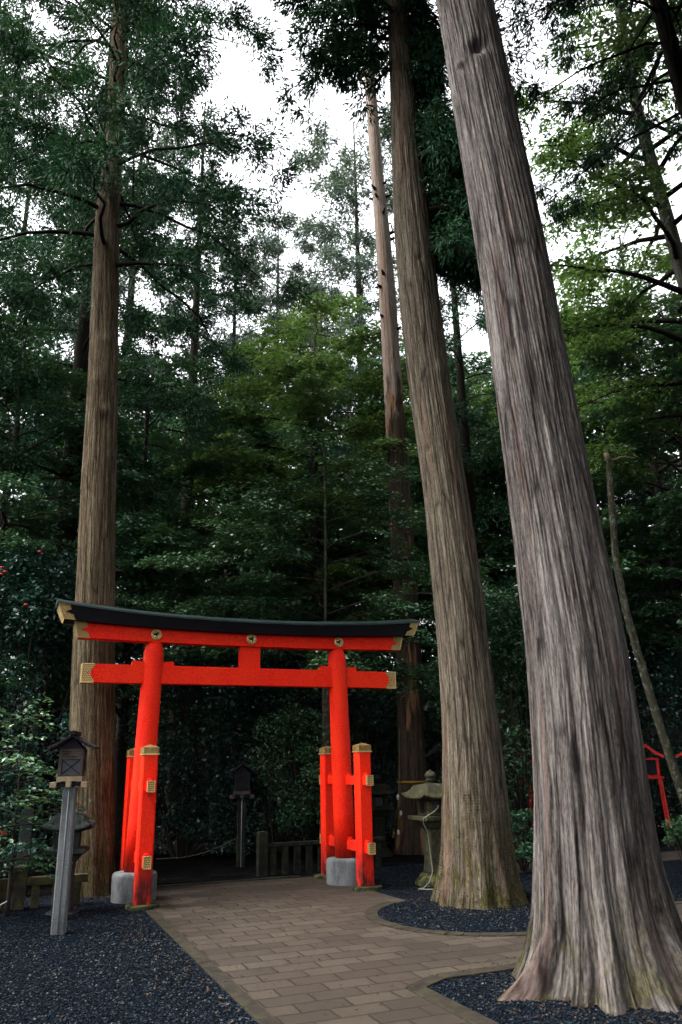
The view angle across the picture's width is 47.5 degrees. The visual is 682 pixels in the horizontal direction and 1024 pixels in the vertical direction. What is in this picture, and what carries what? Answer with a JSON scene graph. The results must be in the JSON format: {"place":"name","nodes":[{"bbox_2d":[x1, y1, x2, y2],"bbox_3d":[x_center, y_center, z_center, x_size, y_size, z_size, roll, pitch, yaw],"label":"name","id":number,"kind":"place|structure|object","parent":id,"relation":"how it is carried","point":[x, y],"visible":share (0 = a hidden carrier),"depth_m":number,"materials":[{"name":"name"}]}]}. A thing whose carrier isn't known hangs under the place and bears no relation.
{"place":"outdoors","nodes":[
{"label":"outdoors","id":0,"kind":"place"},
{"bbox_2d":[0,820,681,1023],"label":"ground","id":1,"kind":"structure","parent":0,"point":[399,882],"depth_m":6.79,"materials":[{"name":"grey gravel"}]},
{"bbox_2d":[0,695,72,878],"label":"young tree","id":2,"kind":"object","parent":1,"relation":"on","point":[37,769],"visible":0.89,"depth_m":9.54,"materials":[{"name":"green plant"}]},
{"bbox_2d":[0,324,78,664],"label":"broadleaf tree","id":3,"kind":"object","parent":1,"relation":"on","point":[21,424],"visible":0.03,"depth_m":26.46,"materials":[{"name":"green plant"}]},
{"bbox_2d":[0,864,87,910],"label":"stone fence","id":4,"kind":"object","parent":1,"relation":"on","point":[21,880],"visible":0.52,"depth_m":10.11,"materials":[{"name":"stone"}]},
{"bbox_2d":[0,757,92,916],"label":"young tree","id":5,"kind":"object","parent":1,"relation":"on","point":[10,869],"visible":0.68,"depth_m":9.85,"materials":[{"name":"green plant"}]},
{"bbox_2d":[40,803,95,915],"bbox_3d":[-3.499,4.450,9.876,0.612,1.527,0.612,2,-19,-11],"label":"stone lantern","id":6,"kind":"object","parent":1,"relation":"on","point":[79,850],"visible":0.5,"depth_m":9.78,"materials":[{"name":"grey stone"}]},
{"bbox_2d":[47,731,99,934],"bbox_3d":[-3.095,3.628,8.755,0.533,2.219,0.390,1,-18,-7],"label":"wooden lantern","id":7,"kind":"object","parent":1,"relation":"on","point":[73,767],"visible":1,"depth_m":8.77,"materials":[{"name":"wood"}]},
{"bbox_2d":[9,354,236,662],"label":"broadleaf tree","id":8,"kind":"object","parent":1,"relation":"on","point":[49,444],"visible":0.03,"depth_m":25.82,"materials":[{"name":"green plant"}]},
{"bbox_2d":[0,0,315,896],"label":"cedar tree","id":9,"kind":"object","parent":1,"relation":"on","point":[92,706],"visible":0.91,"depth_m":13.98,"materials":[{"name":"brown plant"}]},
{"bbox_2d":[55,599,419,910],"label":"torii gate","id":10,"kind":"structure","parent":1,"relation":"on","point":[134,882],"depth_m":11.64,"materials":[{"name":"paint"}]},
{"bbox_2d":[161,837,237,858],"bbox_3d":[-2.384,5.679,13.096,0.009,0.211,1.934,-13,-22,32],"label":"rope","id":11,"kind":"object","parent":10,"relation":"attached to","point":[200,853],"visible":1,"depth_m":13.10,"materials":[{"name":"brown fabric"}]},
{"bbox_2d":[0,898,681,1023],"bbox_3d":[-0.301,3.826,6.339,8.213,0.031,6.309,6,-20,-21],"label":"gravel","id":12,"kind":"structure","parent":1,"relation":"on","point":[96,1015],"depth_m":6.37,"materials":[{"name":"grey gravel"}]},
{"bbox_2d":[2,461,681,820],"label":"woodland","id":13,"kind":"object","parent":1,"relation":"on","point":[256,786],"visible":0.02,"depth_m":27.13,"materials":[{"name":"green plant"}]},
{"bbox_2d":[7,866,681,1023],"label":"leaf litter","id":14,"kind":"object","parent":1,"relation":"on","point":[569,998],"visible":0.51,"depth_m":6.37,"materials":[{"name":"brown plant"}]},
{"bbox_2d":[269,0,546,909],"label":"cedar tree","id":15,"kind":"object","parent":1,"relation":"on","point":[433,244],"visible":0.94,"depth_m":12.09,"materials":[{"name":"brown plant"}]},
{"bbox_2d":[401,770,441,886],"bbox_3d":[1.379,4.733,11.624,0.665,1.660,0.665,7,-20,-24],"label":"stone lantern","id":16,"kind":"object","parent":1,"relation":"on","point":[429,793],"visible":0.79,"depth_m":11.51,"materials":[{"name":"stone"}]},
{"bbox_2d":[418,805,438,889],"bbox_3d":[1.378,4.793,11.117,0.474,1.101,0.408,-13,-22,32],"label":"cord","id":17,"kind":"object","parent":16,"relation":"hanging from","point":[429,850],"visible":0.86,"depth_m":11.35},
{"bbox_2d":[510,808,533,871],"bbox_3d":[2.986,5.356,12.680,0.794,0.978,1.086,-15,-23,36],"label":"evergreen bush","id":18,"kind":"object","parent":1,"relation":"on","point":[524,850],"visible":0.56,"depth_m":12.73,"materials":[{"name":"green plant"}]},
{"bbox_2d":[436,0,681,1015],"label":"cedar tree","id":19,"kind":"object","parent":1,"relation":"on","point":[604,930],"visible":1,"depth_m":6.62,"materials":[{"name":"grey plant"}]},
{"bbox_2d":[467,191,681,727],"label":"broadleaf tree","id":20,"kind":"object","parent":1,"relation":"on","point":[623,450],"visible":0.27,"depth_m":21.20,"materials":[{"name":"green plant"}]},
{"bbox_2d":[494,0,681,230],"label":"cedar tree","id":21,"kind":"object","parent":1,"relation":"on","point":[663,17],"visible":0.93,"depth_m":16.62,"materials":[{"name":"green plant"}]},
{"bbox_2d":[504,429,681,743],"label":"broadleaf tree","id":22,"kind":"object","parent":1,"relation":"on","point":[622,505],"visible":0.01,"depth_m":23.82,"materials":[{"name":"green plant"}]},
{"bbox_2d":[515,0,681,453],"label":"broadleaf tree","id":23,"kind":"object","parent":1,"relation":"on","point":[651,171],"visible":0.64,"depth_m":18.15,"materials":[{"name":"green plant"}]},
{"bbox_2d":[603,452,681,805],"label":"leaning trunk","id":24,"kind":"object","parent":1,"relation":"on","point":[676,776],"visible":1,"depth_m":12.40,"materials":[{"name":"brown plant"}]},
{"bbox_2d":[611,454,681,755],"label":"broadleaf tree","id":25,"kind":"object","parent":1,"relation":"on","point":[676,475],"visible":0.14,"depth_m":21.28,"materials":[{"name":"green plant"}]},
{"bbox_2d":[661,815,681,861],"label":"evergreen bush","id":26,"kind":"object","parent":1,"relation":"on","point":[674,833],"visible":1,"depth_m":12.02,"materials":[{"name":"green plant"}]},
{"bbox_2d":[0,675,681,832],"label":"hill","id":27,"kind":"structure","parent":0,"point":[255,791],"depth_m":28.27,"materials":[{"name":"green plant"}]},
{"bbox_2d":[0,81,97,618],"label":"conifer tree","id":28,"kind":"object","parent":27,"relation":"on","point":[31,240],"visible":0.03,"depth_m":31.29,"materials":[{"name":"green plant"}]},
{"bbox_2d":[5,79,223,615],"bbox_3d":[-9.467,-5.182,33.285,10.342,33.290,10.759,4,-19,-16],"label":"conifer tree","id":29,"kind":"object","parent":27,"relation":"on","point":[129,287],"visible":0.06,"depth_m":34.95,"materials":[{"name":"green plant"}]},
{"bbox_2d":[69,367,347,813],"bbox_3d":[-5.198,2.197,27.773,10.201,16.672,10.752,14,-24,-39],"label":"broadleaf tree","id":30,"kind":"object","parent":27,"relation":"on","point":[300,474],"visible":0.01,"depth_m":26.66,"materials":[{"name":"green plant"}]},
{"bbox_2d":[152,209,308,774],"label":"conifer tree","id":31,"kind":"object","parent":27,"relation":"on","point":[275,266],"visible":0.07,"depth_m":35.82,"materials":[{"name":"green plant"}]},
{"bbox_2d":[142,379,385,803],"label":"broadleaf tree","id":32,"kind":"object","parent":27,"relation":"on","point":[262,408],"visible":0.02,"depth_m":27.63,"materials":[{"name":"green plant"}]},
{"bbox_2d":[200,206,335,692],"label":"conifer tree","id":33,"kind":"object","parent":27,"relation":"on","point":[298,267],"visible":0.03,"depth_m":41.39,"materials":[{"name":"green plant"}]},
{"bbox_2d":[283,285,357,543],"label":"conifer tree","id":34,"kind":"object","parent":27,"relation":"on","point":[338,333],"visible":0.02,"depth_m":44.27,"materials":[{"name":"green plant"}]},
{"bbox_2d":[263,101,453,761],"bbox_3d":[0.972,-5.136,36.586,10.955,33.895,10.530,-2,-18,2],"label":"conifer tree","id":35,"kind":"object","parent":27,"relation":"on","point":[341,184],"visible":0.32,"depth_m":38.30,"materials":[{"name":"green plant"}]},
{"bbox_2d":[355,357,660,801],"bbox_3d":[5.843,1.951,28.593,10.382,17.058,10.533,10,-21,-31],"label":"broadleaf tree","id":36,"kind":"object","parent":27,"relation":"on","point":[493,417],"visible":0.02,"depth_m":27.34,"materials":[{"name":"green plant"}]},
{"bbox_2d":[423,305,681,620],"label":"broadleaf tree","id":37,"kind":"object","parent":27,"relation":"on","point":[575,378],"visible":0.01,"depth_m":29.13,"materials":[{"name":"green plant"}]},
{"bbox_2d":[570,275,681,709],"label":"broadleaf tree","id":38,"kind":"object","parent":27,"relation":"on","point":[583,378],"visible":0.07,"depth_m":26.38,"materials":[{"name":"green plant"}]},
{"bbox_2d":[0,0,681,665],"label":"sky","id":39,"kind":"structure","parent":0,"point":[239,84],"materials":[{"name":"white"}]},
{"bbox_2d":[11,823,680,895],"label":"forest floor","id":40,"kind":"structure","parent":0,"point":[191,869],"depth_m":14.28,"materials":[{"name":"soil"}]},
{"bbox_2d":[16,807,34,895],"bbox_3d":[-4.594,4.965,11.241,0.170,1.297,0.170,4,-19,-16],"label":"stone post","id":41,"kind":"object","parent":40,"relation":"on","point":[26,832],"visible":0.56,"depth_m":11.25,"materials":[{"name":"grey stone"}]},
{"bbox_2d":[0,0,78,484],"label":"cedar tree","id":42,"kind":"object","parent":40,"relation":"on","point":[18,451],"visible":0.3,"depth_m":17.54,"materials":[{"name":"green plant"}]},
{"bbox_2d":[0,533,120,877],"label":"camellia bush","id":43,"kind":"object","parent":40,"relation":"on","point":[22,583],"visible":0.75,"depth_m":13.53,"materials":[{"name":"green plant"}]},
{"bbox_2d":[0,297,181,749],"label":"broadleaf tree","id":44,"kind":"object","parent":40,"relation":"on","point":[8,482],"visible":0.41,"depth_m":16.36,"materials":[{"name":"green plant"}]},
{"bbox_2d":[0,328,202,819],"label":"broadleaf tree","id":45,"kind":"object","parent":40,"relation":"on","point":[39,484],"visible":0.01,"depth_m":24.10,"materials":[{"name":"green plant"}]},
{"bbox_2d":[0,0,227,861],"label":"cedar tree","id":46,"kind":"object","parent":40,"relation":"on","point":[132,314],"visible":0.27,"depth_m":18.02,"materials":[{"name":"green plant"}]},
{"bbox_2d":[0,342,282,856],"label":"broadleaf tree","id":47,"kind":"object","parent":40,"relation":"on","point":[145,528],"visible":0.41,"depth_m":17.39,"materials":[{"name":"green plant"}]},
{"bbox_2d":[51,89,291,842],"bbox_3d":[-4.302,-2.917,23.001,5.893,23.420,6.304,-12,-21,29],"label":"cedar tree","id":48,"kind":"object","parent":40,"relation":"on","point":[246,307],"visible":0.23,"depth_m":22.75,"materials":[{"name":"green plant"}]},
{"bbox_2d":[115,602,270,857],"bbox_3d":[-3.259,4.531,16.463,3.462,5.176,3.045,2,-19,-11],"label":"evergreen bush","id":49,"kind":"object","parent":40,"relation":"on","point":[184,803],"visible":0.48,"depth_m":15.82,"materials":[{"name":"green plant"}]},
{"bbox_2d":[115,395,352,834],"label":"broadleaf tree","id":50,"kind":"object","parent":40,"relation":"on","point":[195,591],"visible":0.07,"depth_m":21.16,"materials":[{"name":"green plant"}]},
{"bbox_2d":[227,761,257,866],"bbox_3d":[-1.818,5.760,14.119,0.559,2.330,0.410,2,-19,-11],"label":"wooden lantern","id":51,"kind":"object","parent":40,"relation":"on","point":[241,786],"visible":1,"depth_m":14.18,"materials":[{"name":"wood"}]},
{"bbox_2d":[214,610,322,854],"bbox_3d":[-1.402,4.748,17.237,3.045,5.176,3.462,-4,-19,9],"label":"evergreen bush","id":52,"kind":"object","parent":40,"relation":"on","point":[276,834],"visible":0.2,"depth_m":16.70,"materials":[{"name":"green plant"}]},
{"bbox_2d":[244,702,354,835],"bbox_3d":[-0.636,4.946,14.999,1.900,2.458,2.226,-16,-23,37],"label":"evergreen bush","id":53,"kind":"object","parent":40,"relation":"on","point":[293,721],"visible":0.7,"depth_m":14.86,"materials":[{"name":"green plant"}]},
{"bbox_2d":[123,291,489,840],"bbox_3d":[-0.957,0.887,19.968,8.652,14.215,8.778,12,-22,-35],"label":"broadleaf tree","id":54,"kind":"object","parent":40,"relation":"on","point":[304,374],"visible":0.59,"depth_m":19.83,"materials":[{"name":"green plant"}]},
{"bbox_2d":[256,831,383,876],"bbox_3d":[-0.318,5.773,13.153,2.278,0.790,0.155,6,-20,-21],"label":"stone fence","id":55,"kind":"object","parent":40,"relation":"on","point":[262,844],"visible":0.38,"depth_m":12.88,"materials":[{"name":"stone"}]},
{"bbox_2d":[132,429,515,839],"bbox_3d":[-0.100,2.811,16.190,7.408,8.309,6.711,-1,-18,0],"label":"broadleaf tree","id":56,"kind":"object","parent":40,"relation":"on","point":[204,561],"visible":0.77,"depth_m":15.64,"materials":[{"name":"green plant"}]},
{"bbox_2d":[237,357,486,807],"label":"broadleaf tree","id":57,"kind":"object","parent":40,"relation":"on","point":[344,450],"visible":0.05,"depth_m":27.42,"materials":[{"name":"green plant"}]},
{"bbox_2d":[298,651,435,842],"bbox_3d":[0.427,5.228,18.809,3.462,5.176,3.045,-12,-21,29],"label":"evergreen bush","id":58,"kind":"object","parent":40,"relation":"on","point":[393,768],"visible":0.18,"depth_m":18.70,"materials":[{"name":"green plant"}]},
{"bbox_2d":[371,774,396,857],"bbox_3d":[0.732,6.027,15.382,0.632,1.577,0.632,4,-19,-16],"label":"stone lantern","id":59,"kind":"object","parent":40,"relation":"on","point":[381,809],"visible":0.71,"depth_m":15.26,"materials":[{"name":"stone"}]},
{"bbox_2d":[361,70,425,854],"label":"dead tree","id":60,"kind":"object","parent":40,"relation":"on","point":[409,840],"visible":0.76,"depth_m":17.84,"materials":[{"name":"brown plant"}]},
{"bbox_2d":[393,729,401,835],"bbox_3d":[1.145,5.460,15.729,0.265,2.061,0.111,7,-20,-23],"label":"hanging rope","id":61,"kind":"object","parent":60,"relation":"hanging from","point":[399,816],"visible":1,"depth_m":15.60,"materials":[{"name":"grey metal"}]},
{"bbox_2d":[397,781,426,782],"bbox_3d":[1.461,5.549,15.956,0.644,0.044,0.644,-1,-18,0],"label":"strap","id":62,"kind":"object","parent":60,"relation":"attached to","point":[411,781],"visible":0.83,"depth_m":15.69,"materials":[{"name":"yellow"}]},
{"bbox_2d":[276,398,517,776],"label":"broadleaf tree","id":63,"kind":"object","parent":40,"relation":"on","point":[332,557],"visible":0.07,"depth_m":21.55,"materials":[{"name":"green plant"}]},
{"bbox_2d":[294,339,528,714],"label":"broadleaf tree","id":64,"kind":"object","parent":40,"relation":"on","point":[480,354],"visible":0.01,"depth_m":28.14,"materials":[{"name":"green plant"}]},
{"bbox_2d":[425,736,441,778],"bbox_3d":[2.664,6.638,18.852,1.920,2.500,1.400,1,-18,-5],"label":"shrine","id":65,"kind":"object","parent":40,"relation":"on","point":[433,746],"visible":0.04,"depth_m":18.67,"materials":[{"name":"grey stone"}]},
{"bbox_2d":[350,190,520,639],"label":"cedar tree","id":66,"kind":"object","parent":40,"relation":"on","point":[459,379],"visible":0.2,"depth_m":21.11,"materials":[{"name":"green plant"}]},
{"bbox_2d":[431,768,441,810],"bbox_3d":[2.014,6.277,16.344,0.665,1.660,0.665,1,-18,-5],"label":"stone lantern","id":67,"kind":"object","parent":40,"relation":"on","point":[436,773],"visible":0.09,"depth_m":16.49,"materials":[{"name":"stone"}]},
{"bbox_2d":[416,580,533,855],"bbox_3d":[3.380,3.932,15.477,3.634,5.435,3.198,12,-23,-36],"label":"camellia bush","id":68,"kind":"object","parent":40,"relation":"on","point":[508,652],"visible":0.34,"depth_m":15.27,"materials":[{"name":"green plant"}]},
{"bbox_2d":[348,365,638,813],"bbox_3d":[4.459,2.063,22.747,8.339,13.504,8.219,13,-23,-36],"label":"broadleaf tree","id":69,"kind":"object","parent":40,"relation":"on","point":[494,455],"visible":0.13,"depth_m":22.00,"materials":[{"name":"green plant"}]},
{"bbox_2d":[579,285,681,655],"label":"broadleaf tree","id":70,"kind":"object","parent":40,"relation":"on","point":[641,519],"visible":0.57,"depth_m":18.78,"materials":[{"name":"green plant"}]},
{"bbox_2d":[619,597,681,833],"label":"evergreen bush","id":71,"kind":"object","parent":40,"relation":"on","point":[664,679],"visible":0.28,"depth_m":18.59,"materials":[{"name":"green plant"}]},
{"bbox_2d":[644,744,671,840],"bbox_3d":[6.751,6.076,16.803,0.706,2.021,0.500,-9,-20,23],"label":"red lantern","id":72,"kind":"object","parent":40,"relation":"on","point":[653,769],"visible":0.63,"depth_m":16.77,"materials":[{"name":"paint"}]},
{"bbox_2d":[146,851,681,1023],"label":"path","id":73,"kind":"structure","parent":0,"point":[262,994],"depth_m":7.45,"materials":[{"name":"stone"}]},
{"bbox_2d":[511,752,533,827],"bbox_3d":[4.148,6.505,17.838,0.684,1.959,0.484,-7,-19,16],"label":"red lantern","id":74,"kind":"object","parent":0,"point":[529,790],"visible":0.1,"depth_m":17.70,"materials":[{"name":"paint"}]}
]}

